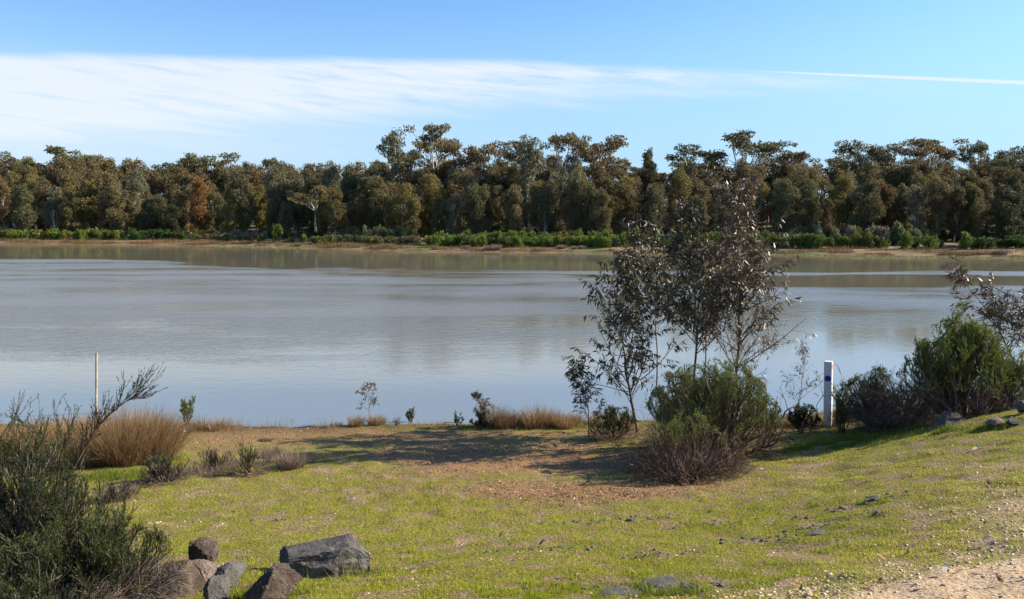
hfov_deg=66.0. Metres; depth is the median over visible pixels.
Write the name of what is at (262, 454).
tussock
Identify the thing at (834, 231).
shrub
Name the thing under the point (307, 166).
gum tree
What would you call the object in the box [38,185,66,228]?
gum tree
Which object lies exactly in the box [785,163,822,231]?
gum tree
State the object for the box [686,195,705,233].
gum tree
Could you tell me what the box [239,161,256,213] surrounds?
gum tree
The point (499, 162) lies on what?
gum tree
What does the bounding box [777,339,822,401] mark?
gum sapling
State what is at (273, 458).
tussock
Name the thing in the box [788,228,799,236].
shrub
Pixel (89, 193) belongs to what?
gum tree
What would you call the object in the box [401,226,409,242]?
shrub
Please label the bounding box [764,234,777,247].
shrub
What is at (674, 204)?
gum tree
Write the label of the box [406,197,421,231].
gum tree
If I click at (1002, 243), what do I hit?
shrub
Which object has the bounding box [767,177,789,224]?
gum tree
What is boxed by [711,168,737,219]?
gum tree
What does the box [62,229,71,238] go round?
shrub
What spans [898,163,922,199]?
gum tree
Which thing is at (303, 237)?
shrub
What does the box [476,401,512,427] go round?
tussock
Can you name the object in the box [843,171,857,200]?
gum tree
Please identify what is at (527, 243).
shrub
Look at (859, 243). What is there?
shrub
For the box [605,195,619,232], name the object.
gum tree
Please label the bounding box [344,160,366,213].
gum tree
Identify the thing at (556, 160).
gum tree
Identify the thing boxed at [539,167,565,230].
gum tree
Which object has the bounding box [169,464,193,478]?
tussock
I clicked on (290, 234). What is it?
shrub
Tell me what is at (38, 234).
shrub
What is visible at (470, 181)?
gum tree
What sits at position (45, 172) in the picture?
gum tree
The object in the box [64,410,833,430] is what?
shore reeds
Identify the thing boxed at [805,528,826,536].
rock
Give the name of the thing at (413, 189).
gum tree
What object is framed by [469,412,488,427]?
heath bush
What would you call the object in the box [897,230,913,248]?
shrub
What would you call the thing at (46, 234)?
shrub
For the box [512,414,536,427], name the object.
tussock
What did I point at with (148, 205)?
gum tree
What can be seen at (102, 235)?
shrub
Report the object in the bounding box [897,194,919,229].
gum tree
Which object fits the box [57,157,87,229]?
gum tree
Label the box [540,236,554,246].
shrub
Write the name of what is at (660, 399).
heath bush
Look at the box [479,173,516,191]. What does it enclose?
gum tree
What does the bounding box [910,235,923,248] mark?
shrub
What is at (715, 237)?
shrub
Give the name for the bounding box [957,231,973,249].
shrub
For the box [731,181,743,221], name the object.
gum tree
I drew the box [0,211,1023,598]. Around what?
ground
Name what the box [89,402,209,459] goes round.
tussock
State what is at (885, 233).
shrub
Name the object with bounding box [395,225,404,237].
shrub
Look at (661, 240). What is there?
shrub
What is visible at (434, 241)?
shrub
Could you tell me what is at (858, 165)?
gum tree
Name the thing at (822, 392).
sapling
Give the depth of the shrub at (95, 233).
136.29 m
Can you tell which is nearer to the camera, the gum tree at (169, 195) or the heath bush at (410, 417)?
the heath bush at (410, 417)
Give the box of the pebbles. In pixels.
[5,409,1023,598]
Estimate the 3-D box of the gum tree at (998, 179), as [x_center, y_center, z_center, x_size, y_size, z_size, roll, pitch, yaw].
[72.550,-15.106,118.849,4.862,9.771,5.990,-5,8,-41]
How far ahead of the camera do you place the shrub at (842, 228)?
100.26 m
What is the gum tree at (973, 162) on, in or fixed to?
on the ground at (932, 583)
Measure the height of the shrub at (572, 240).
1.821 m
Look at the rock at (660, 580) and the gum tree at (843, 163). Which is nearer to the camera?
the rock at (660, 580)
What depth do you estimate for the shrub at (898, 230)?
97.51 m
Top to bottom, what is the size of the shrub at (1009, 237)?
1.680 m
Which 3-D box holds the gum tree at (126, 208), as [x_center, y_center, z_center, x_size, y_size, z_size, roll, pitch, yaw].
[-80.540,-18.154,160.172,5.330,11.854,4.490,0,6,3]
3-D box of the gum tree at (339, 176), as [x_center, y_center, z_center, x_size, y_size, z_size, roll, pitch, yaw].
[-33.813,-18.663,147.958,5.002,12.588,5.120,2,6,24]
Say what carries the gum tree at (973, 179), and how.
on the ground at (932, 583)
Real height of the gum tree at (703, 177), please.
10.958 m
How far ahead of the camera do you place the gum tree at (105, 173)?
167.34 m
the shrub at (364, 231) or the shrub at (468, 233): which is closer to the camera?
the shrub at (468, 233)
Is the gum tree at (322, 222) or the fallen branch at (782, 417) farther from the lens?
the gum tree at (322, 222)
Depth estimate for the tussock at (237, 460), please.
11.15 m
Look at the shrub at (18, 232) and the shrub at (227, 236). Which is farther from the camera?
the shrub at (18, 232)
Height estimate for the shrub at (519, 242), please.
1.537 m
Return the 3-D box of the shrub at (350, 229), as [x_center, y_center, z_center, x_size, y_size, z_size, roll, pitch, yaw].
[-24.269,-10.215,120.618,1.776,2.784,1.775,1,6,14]
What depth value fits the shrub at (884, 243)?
92.78 m
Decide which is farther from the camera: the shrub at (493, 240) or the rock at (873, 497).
the shrub at (493, 240)
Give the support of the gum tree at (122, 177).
on the ground at (932, 583)
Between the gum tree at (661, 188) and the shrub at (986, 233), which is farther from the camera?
the gum tree at (661, 188)
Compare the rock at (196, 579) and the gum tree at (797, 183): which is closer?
the rock at (196, 579)
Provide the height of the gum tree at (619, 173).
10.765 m
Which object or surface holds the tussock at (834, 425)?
on the ground at (932, 583)
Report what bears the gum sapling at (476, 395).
on the ground at (932, 583)
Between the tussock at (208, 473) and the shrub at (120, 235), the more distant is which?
the shrub at (120, 235)
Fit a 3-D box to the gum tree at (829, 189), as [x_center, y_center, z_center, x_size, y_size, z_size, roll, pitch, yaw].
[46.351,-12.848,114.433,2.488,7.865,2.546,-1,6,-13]
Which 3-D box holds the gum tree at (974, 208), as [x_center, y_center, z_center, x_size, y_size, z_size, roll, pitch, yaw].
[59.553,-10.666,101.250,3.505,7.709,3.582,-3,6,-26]
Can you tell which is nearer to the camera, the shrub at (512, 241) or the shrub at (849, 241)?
the shrub at (849, 241)
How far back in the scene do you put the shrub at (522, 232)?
104.72 m
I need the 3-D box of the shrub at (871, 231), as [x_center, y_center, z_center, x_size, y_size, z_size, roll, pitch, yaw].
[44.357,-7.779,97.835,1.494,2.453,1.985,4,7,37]
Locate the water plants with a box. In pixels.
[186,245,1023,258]
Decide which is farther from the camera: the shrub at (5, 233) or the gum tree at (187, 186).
the gum tree at (187, 186)
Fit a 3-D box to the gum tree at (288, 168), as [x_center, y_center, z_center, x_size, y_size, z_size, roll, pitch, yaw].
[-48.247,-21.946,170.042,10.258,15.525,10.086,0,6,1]
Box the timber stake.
[95,353,97,412]
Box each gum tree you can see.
[0,151,42,175]
[0,165,19,227]
[0,178,17,230]
[2,160,26,229]
[4,169,21,227]
[10,183,37,230]
[11,145,101,184]
[18,163,44,228]
[21,156,38,181]
[23,173,40,229]
[31,175,51,221]
[32,179,59,230]
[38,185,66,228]
[39,164,58,189]
[45,160,80,229]
[55,170,78,227]
[56,185,91,234]
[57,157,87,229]
[66,169,86,224]
[68,155,115,226]
[77,178,99,229]
[80,168,104,227]
[82,159,102,227]
[91,154,116,190]
[93,171,119,229]
[96,190,111,230]
[98,177,131,202]
[99,172,126,229]
[101,157,127,206]
[102,181,129,230]
[107,197,129,230]
[117,157,135,217]
[118,171,139,193]
[121,169,151,230]
[123,157,151,193]
[123,171,167,194]
[126,191,141,231]
[133,164,161,196]
[135,168,169,222]
[135,197,163,231]
[139,183,153,224]
[147,194,172,230]
[157,152,203,183]
[160,170,186,229]
[161,204,188,234]
[162,183,181,214]
[167,166,202,195]
[170,162,213,228]
[171,191,187,228]
[175,188,198,235]
[181,183,195,216]
[187,175,212,231]
[189,152,240,180]
[201,169,227,225]
[203,180,227,234]
[212,195,227,235]
[213,165,233,222]
[218,193,243,237]
[224,172,254,229]
[225,163,239,224]
[225,165,250,229]
[235,189,254,231]
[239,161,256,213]
[244,165,265,231]
[250,184,268,230]
[257,157,284,175]
[261,164,287,229]
[265,198,280,230]
[277,201,292,237]
[279,179,298,228]
[280,162,295,179]
[283,174,307,235]
[286,169,301,230]
[286,185,331,230]
[295,163,314,225]
[295,175,328,235]
[301,169,315,229]
[301,172,322,183]
[309,162,324,177]
[314,191,329,235]
[320,160,341,233]
[322,167,342,231]
[322,187,345,235]
[336,202,350,236]
[337,163,361,224]
[338,173,359,227]
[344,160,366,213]
[346,175,381,232]
[353,195,371,230]
[362,164,383,180]
[364,159,388,183]
[365,174,389,229]
[372,181,394,230]
[375,127,411,208]
[377,160,390,175]
[380,181,402,226]
[383,196,398,229]
[389,182,420,229]
[394,149,436,185]
[397,182,420,231]
[403,122,459,174]
[403,167,432,230]
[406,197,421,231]
[411,173,447,236]
[426,174,443,211]
[430,196,447,232]
[431,159,452,218]
[441,140,488,177]
[443,140,516,185]
[444,167,462,221]
[445,191,463,234]
[446,167,473,234]
[460,182,492,236]
[461,172,483,230]
[468,185,486,233]
[477,167,505,216]
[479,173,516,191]
[479,184,490,223]
[484,185,506,233]
[486,199,501,232]
[492,158,507,187]
[494,162,525,229]
[497,139,535,182]
[499,188,513,232]
[503,184,525,232]
[506,181,525,229]
[516,134,546,230]
[518,177,529,231]
[525,166,550,229]
[528,180,547,229]
[530,183,545,230]
[535,185,553,231]
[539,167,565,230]
[540,132,591,184]
[541,178,562,233]
[545,161,563,173]
[546,170,570,233]
[561,160,586,230]
[561,176,589,231]
[565,134,628,175]
[570,180,597,234]
[583,177,592,221]
[586,162,608,231]
[588,187,613,234]
[596,165,620,187]
[596,177,613,217]
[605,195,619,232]
[609,181,618,205]
[610,178,640,233]
[611,169,642,187]
[612,175,642,222]
[615,157,631,183]
[628,166,638,190]
[628,172,646,229]
[635,167,668,228]
[637,147,658,207]
[637,183,668,231]
[643,176,667,198]
[646,181,666,229]
[656,172,666,198]
[661,173,684,233]
[664,143,726,182]
[666,162,689,198]
[667,166,691,231]
[669,199,680,232]
[680,163,704,230]
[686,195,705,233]
[687,176,711,229]
[690,129,797,174]
[697,169,721,231]
[701,177,720,232]
[709,183,732,233]
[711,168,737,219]
[715,170,748,190]
[730,159,762,230]
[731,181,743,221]
[733,158,753,198]
[741,197,761,234]
[742,166,773,229]
[751,178,768,228]
[761,157,778,222]
[763,164,790,221]
[764,173,773,226]
[767,150,820,174]
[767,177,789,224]
[769,178,801,236]
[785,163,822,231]
[789,169,806,213]
[797,181,824,228]
[805,164,829,207]
[812,140,896,191]
[815,183,824,222]
[818,178,829,207]
[818,197,835,228]
[820,168,835,198]
[825,184,836,232]
[827,170,856,228]
[827,171,860,186]
[836,164,863,217]
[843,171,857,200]
[843,192,857,227]
[847,177,886,235]
[850,139,926,190]
[854,160,885,209]
[863,166,901,189]
[866,180,896,230]
[870,178,884,225]
[878,157,899,186]
[879,186,901,228]
[885,168,909,229]
[896,183,909,222]
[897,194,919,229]
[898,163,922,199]
[900,137,968,175]
[903,184,929,233]
[908,182,929,227]
[909,171,928,215]
[916,162,931,227]
[923,171,940,230]
[923,176,953,236]
[926,155,957,177]
[926,167,950,226]
[936,158,954,176]
[941,164,961,208]
[941,176,955,212]
[943,185,968,241]
[951,169,979,220]
[951,169,987,185]
[956,139,1008,179]
[959,158,984,186]
[960,181,978,232]
[961,186,992,237]
[972,161,988,177]
[975,177,994,235]
[977,180,993,233]
[978,182,1023,240]
[979,157,999,221]
[983,145,1023,177]
[983,166,1015,228]
[987,167,1001,206]
[996,168,1023,215]
[1011,164,1023,189]
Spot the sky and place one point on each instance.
(298, 83)
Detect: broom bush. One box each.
[0,391,154,598]
[0,525,135,598]
[1,492,193,598]
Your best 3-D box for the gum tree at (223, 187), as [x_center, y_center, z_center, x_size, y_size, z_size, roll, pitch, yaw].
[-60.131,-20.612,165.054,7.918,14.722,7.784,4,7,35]
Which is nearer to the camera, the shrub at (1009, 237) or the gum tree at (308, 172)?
the shrub at (1009, 237)
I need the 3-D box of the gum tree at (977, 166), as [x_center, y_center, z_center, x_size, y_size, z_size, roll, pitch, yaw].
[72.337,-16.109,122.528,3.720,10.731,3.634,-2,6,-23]
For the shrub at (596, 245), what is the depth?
99.80 m
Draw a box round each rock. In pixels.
[149,560,205,598]
[188,537,219,561]
[192,559,220,581]
[203,574,230,598]
[216,561,247,587]
[258,438,273,441]
[598,585,639,595]
[642,576,682,586]
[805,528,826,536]
[868,495,880,500]
[932,411,964,427]
[978,399,987,414]
[986,417,1004,426]
[1005,419,1020,424]
[1015,400,1023,412]
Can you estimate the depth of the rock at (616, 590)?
4.73 m
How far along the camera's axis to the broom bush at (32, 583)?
4.28 m
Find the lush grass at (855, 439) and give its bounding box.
[49,407,1022,598]
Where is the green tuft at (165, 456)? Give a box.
[142,454,170,464]
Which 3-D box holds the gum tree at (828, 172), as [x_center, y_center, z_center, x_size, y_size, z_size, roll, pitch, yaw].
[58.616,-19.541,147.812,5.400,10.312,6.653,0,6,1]
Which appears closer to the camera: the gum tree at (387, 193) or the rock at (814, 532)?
the rock at (814, 532)
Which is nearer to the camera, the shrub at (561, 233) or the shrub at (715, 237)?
the shrub at (715, 237)
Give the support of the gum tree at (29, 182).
on the ground at (932, 583)
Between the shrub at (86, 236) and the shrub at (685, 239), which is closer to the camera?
the shrub at (685, 239)
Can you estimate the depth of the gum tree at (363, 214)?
126.55 m
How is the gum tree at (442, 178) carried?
on the ground at (932, 583)
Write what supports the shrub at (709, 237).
on the ground at (932, 583)
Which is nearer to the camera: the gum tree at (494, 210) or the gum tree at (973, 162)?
the gum tree at (494, 210)
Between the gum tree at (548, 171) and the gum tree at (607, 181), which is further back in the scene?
the gum tree at (548, 171)
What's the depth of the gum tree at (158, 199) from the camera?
142.46 m
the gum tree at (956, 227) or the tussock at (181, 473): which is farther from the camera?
the gum tree at (956, 227)
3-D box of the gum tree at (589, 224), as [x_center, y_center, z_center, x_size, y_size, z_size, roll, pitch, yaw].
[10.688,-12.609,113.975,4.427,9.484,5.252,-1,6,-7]
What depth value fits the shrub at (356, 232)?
119.45 m
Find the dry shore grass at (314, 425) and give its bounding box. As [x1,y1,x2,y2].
[90,409,932,435]
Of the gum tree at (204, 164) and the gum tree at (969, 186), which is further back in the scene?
the gum tree at (204, 164)
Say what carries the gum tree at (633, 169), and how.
on the ground at (932, 583)
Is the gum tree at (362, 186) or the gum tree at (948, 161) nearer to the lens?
the gum tree at (362, 186)
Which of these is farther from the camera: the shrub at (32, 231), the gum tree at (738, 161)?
the gum tree at (738, 161)
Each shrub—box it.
[2,228,9,238]
[7,229,15,238]
[14,229,21,238]
[18,229,28,238]
[29,229,37,239]
[33,229,43,239]
[41,231,51,239]
[50,228,60,238]
[59,230,68,239]
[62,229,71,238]
[69,232,78,239]
[76,228,85,239]
[82,229,91,239]
[86,228,93,239]
[90,477,141,504]
[92,227,99,239]
[98,228,106,239]
[104,229,112,239]
[113,230,125,239]
[126,227,134,239]
[130,231,141,239]
[133,450,195,487]
[139,230,148,239]
[147,229,152,238]
[150,228,162,239]
[158,229,169,239]
[167,231,176,239]
[175,232,186,239]
[188,232,201,240]
[189,445,238,471]
[198,230,208,235]
[199,233,210,239]
[208,229,219,236]
[209,233,220,239]
[220,232,232,240]
[228,434,271,477]
[229,230,241,238]
[234,233,243,240]
[243,234,254,240]
[252,232,259,238]
[257,233,265,241]
[260,231,268,238]
[270,224,283,241]
[286,231,293,236]
[288,237,295,242]
[300,233,307,242]
[309,230,321,237]
[309,236,316,242]
[314,236,328,243]
[324,234,333,241]
[328,233,341,242]
[340,228,348,238]
[341,234,353,243]
[346,224,355,237]
[352,227,361,236]
[352,235,359,242]
[356,234,367,242]
[362,225,368,236]
[364,234,377,243]
[370,223,382,238]
[374,235,387,244]
[381,227,387,238]
[385,227,397,237]
[386,236,395,242]
[391,237,403,244]
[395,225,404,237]
[399,235,411,244]
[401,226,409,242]
[407,235,422,243]
[409,228,417,236]
[422,231,431,238]
[422,235,433,245]
[432,235,439,245]
[434,231,445,236]
[437,235,447,245]
[441,236,456,245]
[448,235,459,245]
[459,234,467,245]
[461,229,471,236]
[462,236,475,246]
[475,235,487,246]
[486,236,495,244]
[488,237,495,244]
[491,230,501,243]
[496,235,502,245]
[498,235,509,245]
[505,230,518,237]
[505,234,518,246]
[512,237,523,246]
[514,233,527,245]
[517,229,528,235]
[524,231,536,237]
[525,236,533,245]
[527,237,540,246]
[538,231,549,238]
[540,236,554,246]
[550,234,565,246]
[551,231,563,236]
[563,236,576,246]
[569,231,581,235]
[576,234,586,245]
[580,236,593,246]
[587,229,598,235]
[589,235,596,246]
[592,237,599,246]
[596,235,611,247]
[602,229,614,237]
[609,236,622,246]
[618,233,628,245]
[647,230,658,244]
[653,233,665,246]
[678,230,691,246]
[699,231,714,246]
[713,229,725,246]
[748,234,764,246]
[758,229,771,237]
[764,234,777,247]
[771,232,782,247]
[779,237,792,247]
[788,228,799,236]
[788,233,806,247]
[797,224,807,234]
[799,234,813,248]
[805,222,814,234]
[805,233,817,248]
[808,233,827,248]
[814,224,822,235]
[822,226,832,238]
[825,237,838,247]
[829,226,840,238]
[834,232,842,247]
[834,235,847,247]
[837,223,849,236]
[841,236,855,247]
[844,224,855,236]
[848,232,861,247]
[850,236,868,247]
[854,226,862,235]
[863,228,875,236]
[863,231,874,248]
[865,222,880,236]
[873,236,881,247]
[874,236,890,247]
[876,226,890,242]
[883,225,894,244]
[891,220,904,244]
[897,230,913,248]
[903,228,922,241]
[905,223,913,231]
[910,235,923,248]
[921,235,940,248]
[934,238,944,248]
[937,229,947,241]
[947,232,961,240]
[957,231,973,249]
[969,236,981,248]
[970,230,981,237]
[970,236,990,248]
[980,229,993,237]
[985,236,998,248]
[992,238,1008,247]
[1004,235,1014,247]
[1011,234,1023,247]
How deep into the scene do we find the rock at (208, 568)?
5.23 m
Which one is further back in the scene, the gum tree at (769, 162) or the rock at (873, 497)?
the gum tree at (769, 162)
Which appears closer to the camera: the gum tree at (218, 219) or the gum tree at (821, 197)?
the gum tree at (821, 197)
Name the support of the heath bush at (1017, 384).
on the ground at (932, 583)
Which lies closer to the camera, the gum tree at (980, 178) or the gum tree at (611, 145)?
the gum tree at (980, 178)
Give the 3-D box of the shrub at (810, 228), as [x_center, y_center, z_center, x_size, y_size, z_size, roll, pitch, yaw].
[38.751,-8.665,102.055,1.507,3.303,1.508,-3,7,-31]
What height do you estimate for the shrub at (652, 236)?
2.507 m
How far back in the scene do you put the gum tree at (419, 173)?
134.96 m
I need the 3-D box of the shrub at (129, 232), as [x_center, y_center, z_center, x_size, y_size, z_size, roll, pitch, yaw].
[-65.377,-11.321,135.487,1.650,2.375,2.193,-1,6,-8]
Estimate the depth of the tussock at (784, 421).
14.06 m
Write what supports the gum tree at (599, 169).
on the ground at (932, 583)
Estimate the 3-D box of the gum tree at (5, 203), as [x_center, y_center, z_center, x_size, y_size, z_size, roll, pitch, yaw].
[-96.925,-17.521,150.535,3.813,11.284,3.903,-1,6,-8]
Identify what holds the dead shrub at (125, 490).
on the ground at (932, 583)
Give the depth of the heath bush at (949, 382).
10.96 m
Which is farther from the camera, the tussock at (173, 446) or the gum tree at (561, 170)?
the gum tree at (561, 170)
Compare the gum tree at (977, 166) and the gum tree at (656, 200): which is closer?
the gum tree at (656, 200)
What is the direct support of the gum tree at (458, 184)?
on the ground at (932, 583)
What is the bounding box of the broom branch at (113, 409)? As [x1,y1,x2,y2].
[61,361,167,498]
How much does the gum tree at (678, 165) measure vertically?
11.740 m
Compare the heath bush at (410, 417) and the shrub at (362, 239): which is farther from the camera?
the shrub at (362, 239)
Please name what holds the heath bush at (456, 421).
on the ground at (932, 583)
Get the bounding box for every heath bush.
[177,395,195,422]
[405,406,415,421]
[454,410,464,425]
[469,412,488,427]
[581,404,643,442]
[619,409,764,485]
[624,355,795,468]
[630,384,687,444]
[739,390,793,438]
[782,402,823,434]
[816,363,913,432]
[819,382,860,433]
[867,301,1021,427]
[958,345,1023,413]
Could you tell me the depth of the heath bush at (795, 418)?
12.90 m
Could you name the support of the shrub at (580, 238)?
on the ground at (932, 583)
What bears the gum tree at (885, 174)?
on the ground at (932, 583)
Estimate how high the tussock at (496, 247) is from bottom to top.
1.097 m
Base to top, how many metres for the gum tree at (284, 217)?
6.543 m
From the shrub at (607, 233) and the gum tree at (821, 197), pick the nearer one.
the shrub at (607, 233)
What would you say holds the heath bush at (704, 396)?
on the ground at (932, 583)
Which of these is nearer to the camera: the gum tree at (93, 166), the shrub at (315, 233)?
the shrub at (315, 233)
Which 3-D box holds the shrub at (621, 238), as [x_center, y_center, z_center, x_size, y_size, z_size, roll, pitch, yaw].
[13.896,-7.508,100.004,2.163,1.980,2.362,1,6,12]
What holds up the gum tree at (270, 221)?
on the ground at (932, 583)
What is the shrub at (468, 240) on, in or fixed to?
on the ground at (932, 583)
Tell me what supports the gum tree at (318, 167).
on the ground at (932, 583)
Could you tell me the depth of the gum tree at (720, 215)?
109.75 m
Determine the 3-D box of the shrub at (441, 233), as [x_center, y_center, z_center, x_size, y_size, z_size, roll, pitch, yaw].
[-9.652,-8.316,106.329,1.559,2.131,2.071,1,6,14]
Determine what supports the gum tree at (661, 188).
on the ground at (932, 583)
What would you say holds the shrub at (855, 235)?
on the ground at (932, 583)
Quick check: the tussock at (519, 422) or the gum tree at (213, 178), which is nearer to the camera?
the tussock at (519, 422)
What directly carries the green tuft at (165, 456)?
on the ground at (932, 583)
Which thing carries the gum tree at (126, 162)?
on the ground at (932, 583)
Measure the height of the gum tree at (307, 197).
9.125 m
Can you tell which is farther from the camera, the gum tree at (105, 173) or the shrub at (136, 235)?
the gum tree at (105, 173)
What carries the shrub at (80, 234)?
on the ground at (932, 583)
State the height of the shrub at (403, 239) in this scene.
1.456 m
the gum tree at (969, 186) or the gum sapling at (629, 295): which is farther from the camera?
the gum tree at (969, 186)
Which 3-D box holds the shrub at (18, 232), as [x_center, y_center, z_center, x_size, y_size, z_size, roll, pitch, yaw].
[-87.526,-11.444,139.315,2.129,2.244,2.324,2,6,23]
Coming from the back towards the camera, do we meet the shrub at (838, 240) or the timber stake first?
the shrub at (838, 240)
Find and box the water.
[0,244,1023,426]
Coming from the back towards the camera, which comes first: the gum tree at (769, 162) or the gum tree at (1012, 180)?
the gum tree at (769, 162)
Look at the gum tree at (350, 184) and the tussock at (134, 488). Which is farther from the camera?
the gum tree at (350, 184)
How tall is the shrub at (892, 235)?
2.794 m
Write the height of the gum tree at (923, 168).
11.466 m
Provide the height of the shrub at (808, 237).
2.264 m
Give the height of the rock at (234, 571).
0.194 m
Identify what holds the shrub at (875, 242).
on the ground at (932, 583)
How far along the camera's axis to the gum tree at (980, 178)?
108.22 m
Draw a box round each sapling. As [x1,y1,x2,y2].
[355,382,378,418]
[471,390,496,425]
[562,239,699,432]
[564,355,606,440]
[608,215,697,428]
[644,193,752,414]
[668,167,815,438]
[679,236,748,379]
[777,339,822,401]
[812,363,842,415]
[941,251,1023,388]
[995,292,1023,354]
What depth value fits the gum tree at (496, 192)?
125.98 m
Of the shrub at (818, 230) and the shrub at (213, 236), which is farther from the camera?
the shrub at (213, 236)
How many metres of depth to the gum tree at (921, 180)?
115.34 m
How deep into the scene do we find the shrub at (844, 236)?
93.97 m
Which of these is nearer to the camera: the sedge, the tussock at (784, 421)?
the tussock at (784, 421)
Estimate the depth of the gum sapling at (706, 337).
13.60 m
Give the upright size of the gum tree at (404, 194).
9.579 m
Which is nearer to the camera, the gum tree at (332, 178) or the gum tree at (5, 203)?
the gum tree at (332, 178)
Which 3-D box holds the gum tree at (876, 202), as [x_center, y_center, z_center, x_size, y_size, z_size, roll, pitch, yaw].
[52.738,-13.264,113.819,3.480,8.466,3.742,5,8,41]
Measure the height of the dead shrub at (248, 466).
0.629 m
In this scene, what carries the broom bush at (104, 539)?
on the ground at (932, 583)
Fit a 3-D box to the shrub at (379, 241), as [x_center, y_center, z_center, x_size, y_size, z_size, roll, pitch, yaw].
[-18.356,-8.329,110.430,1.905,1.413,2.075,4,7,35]
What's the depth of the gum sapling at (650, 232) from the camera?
14.01 m
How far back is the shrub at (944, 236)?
102.00 m
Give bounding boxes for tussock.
[0,415,55,463]
[2,414,96,439]
[5,413,111,463]
[21,421,121,469]
[39,396,201,467]
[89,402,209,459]
[114,482,141,495]
[140,475,168,484]
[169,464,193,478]
[171,416,199,432]
[176,459,211,473]
[188,416,214,430]
[198,469,223,476]
[203,415,232,430]
[211,460,239,471]
[229,454,252,466]
[251,456,270,466]
[252,444,287,458]
[263,452,284,463]
[271,447,312,470]
[295,452,317,462]
[309,451,330,459]
[329,421,341,426]
[344,413,365,426]
[364,414,387,425]
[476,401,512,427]
[483,244,492,250]
[487,405,518,428]
[489,244,502,250]
[502,408,526,426]
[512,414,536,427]
[516,403,557,428]
[529,403,558,423]
[540,408,571,427]
[548,413,578,428]
[557,244,565,248]
[562,411,583,425]
[584,409,607,424]
[779,412,790,426]
[806,412,822,427]
[817,410,843,426]
[994,249,1008,254]
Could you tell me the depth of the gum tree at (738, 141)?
132.48 m
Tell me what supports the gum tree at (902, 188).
on the ground at (932, 583)
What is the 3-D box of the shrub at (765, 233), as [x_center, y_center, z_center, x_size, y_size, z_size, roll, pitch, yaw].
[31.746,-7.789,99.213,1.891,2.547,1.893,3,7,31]
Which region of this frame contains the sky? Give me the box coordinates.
[0,0,1023,208]
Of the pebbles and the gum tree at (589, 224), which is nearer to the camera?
the pebbles
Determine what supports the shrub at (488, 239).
on the ground at (932, 583)
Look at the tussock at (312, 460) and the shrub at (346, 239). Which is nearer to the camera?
the tussock at (312, 460)
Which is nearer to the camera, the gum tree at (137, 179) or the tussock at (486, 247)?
the tussock at (486, 247)
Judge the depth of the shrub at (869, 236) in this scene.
92.59 m
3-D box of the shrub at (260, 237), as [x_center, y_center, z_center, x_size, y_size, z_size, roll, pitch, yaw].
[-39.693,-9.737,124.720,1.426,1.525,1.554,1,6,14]
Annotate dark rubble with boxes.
[251,416,1020,594]
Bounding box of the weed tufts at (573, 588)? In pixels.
[133,413,1023,598]
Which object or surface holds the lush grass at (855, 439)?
on the ground at (932, 583)
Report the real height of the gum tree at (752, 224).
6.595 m
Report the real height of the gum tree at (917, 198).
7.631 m
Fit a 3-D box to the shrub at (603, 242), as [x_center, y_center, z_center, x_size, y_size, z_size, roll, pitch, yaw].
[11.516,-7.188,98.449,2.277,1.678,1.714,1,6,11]
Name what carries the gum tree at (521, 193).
on the ground at (932, 583)
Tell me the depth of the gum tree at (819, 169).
124.75 m
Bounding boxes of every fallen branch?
[760,412,794,440]
[769,381,816,443]
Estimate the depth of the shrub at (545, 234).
104.00 m
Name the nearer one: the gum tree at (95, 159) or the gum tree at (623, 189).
the gum tree at (623, 189)
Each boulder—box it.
[242,562,300,598]
[279,533,370,578]
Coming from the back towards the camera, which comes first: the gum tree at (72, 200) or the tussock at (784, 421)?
the gum tree at (72, 200)
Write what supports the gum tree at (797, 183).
on the ground at (932, 583)
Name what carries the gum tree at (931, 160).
on the ground at (932, 583)
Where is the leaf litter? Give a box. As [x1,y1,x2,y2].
[7,411,1022,598]
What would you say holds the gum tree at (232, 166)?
on the ground at (932, 583)
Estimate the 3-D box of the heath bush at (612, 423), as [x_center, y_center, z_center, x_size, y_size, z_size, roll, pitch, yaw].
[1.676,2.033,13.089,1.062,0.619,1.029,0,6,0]
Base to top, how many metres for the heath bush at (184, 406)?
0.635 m
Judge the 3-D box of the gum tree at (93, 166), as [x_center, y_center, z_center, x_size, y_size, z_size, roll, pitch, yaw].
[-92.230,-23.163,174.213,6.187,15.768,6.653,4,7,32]
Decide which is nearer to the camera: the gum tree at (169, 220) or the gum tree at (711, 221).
the gum tree at (711, 221)
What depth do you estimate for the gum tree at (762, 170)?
127.87 m
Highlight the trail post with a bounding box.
[823,361,832,427]
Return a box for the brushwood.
[831,373,969,433]
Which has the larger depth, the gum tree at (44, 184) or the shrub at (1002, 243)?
the gum tree at (44, 184)
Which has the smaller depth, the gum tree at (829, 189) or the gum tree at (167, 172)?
the gum tree at (829, 189)
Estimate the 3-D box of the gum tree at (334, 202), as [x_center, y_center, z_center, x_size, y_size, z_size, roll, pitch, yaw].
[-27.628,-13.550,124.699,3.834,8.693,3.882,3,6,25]
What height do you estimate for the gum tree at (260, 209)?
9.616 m
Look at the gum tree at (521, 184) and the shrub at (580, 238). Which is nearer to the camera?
the shrub at (580, 238)
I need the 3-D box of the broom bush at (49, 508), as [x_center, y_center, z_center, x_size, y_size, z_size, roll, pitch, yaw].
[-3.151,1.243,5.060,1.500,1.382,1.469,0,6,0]
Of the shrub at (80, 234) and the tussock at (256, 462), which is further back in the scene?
the shrub at (80, 234)
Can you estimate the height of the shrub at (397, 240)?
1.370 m
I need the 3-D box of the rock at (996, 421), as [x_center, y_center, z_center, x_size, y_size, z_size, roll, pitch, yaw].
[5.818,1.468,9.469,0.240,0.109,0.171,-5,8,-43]
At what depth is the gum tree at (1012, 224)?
94.35 m

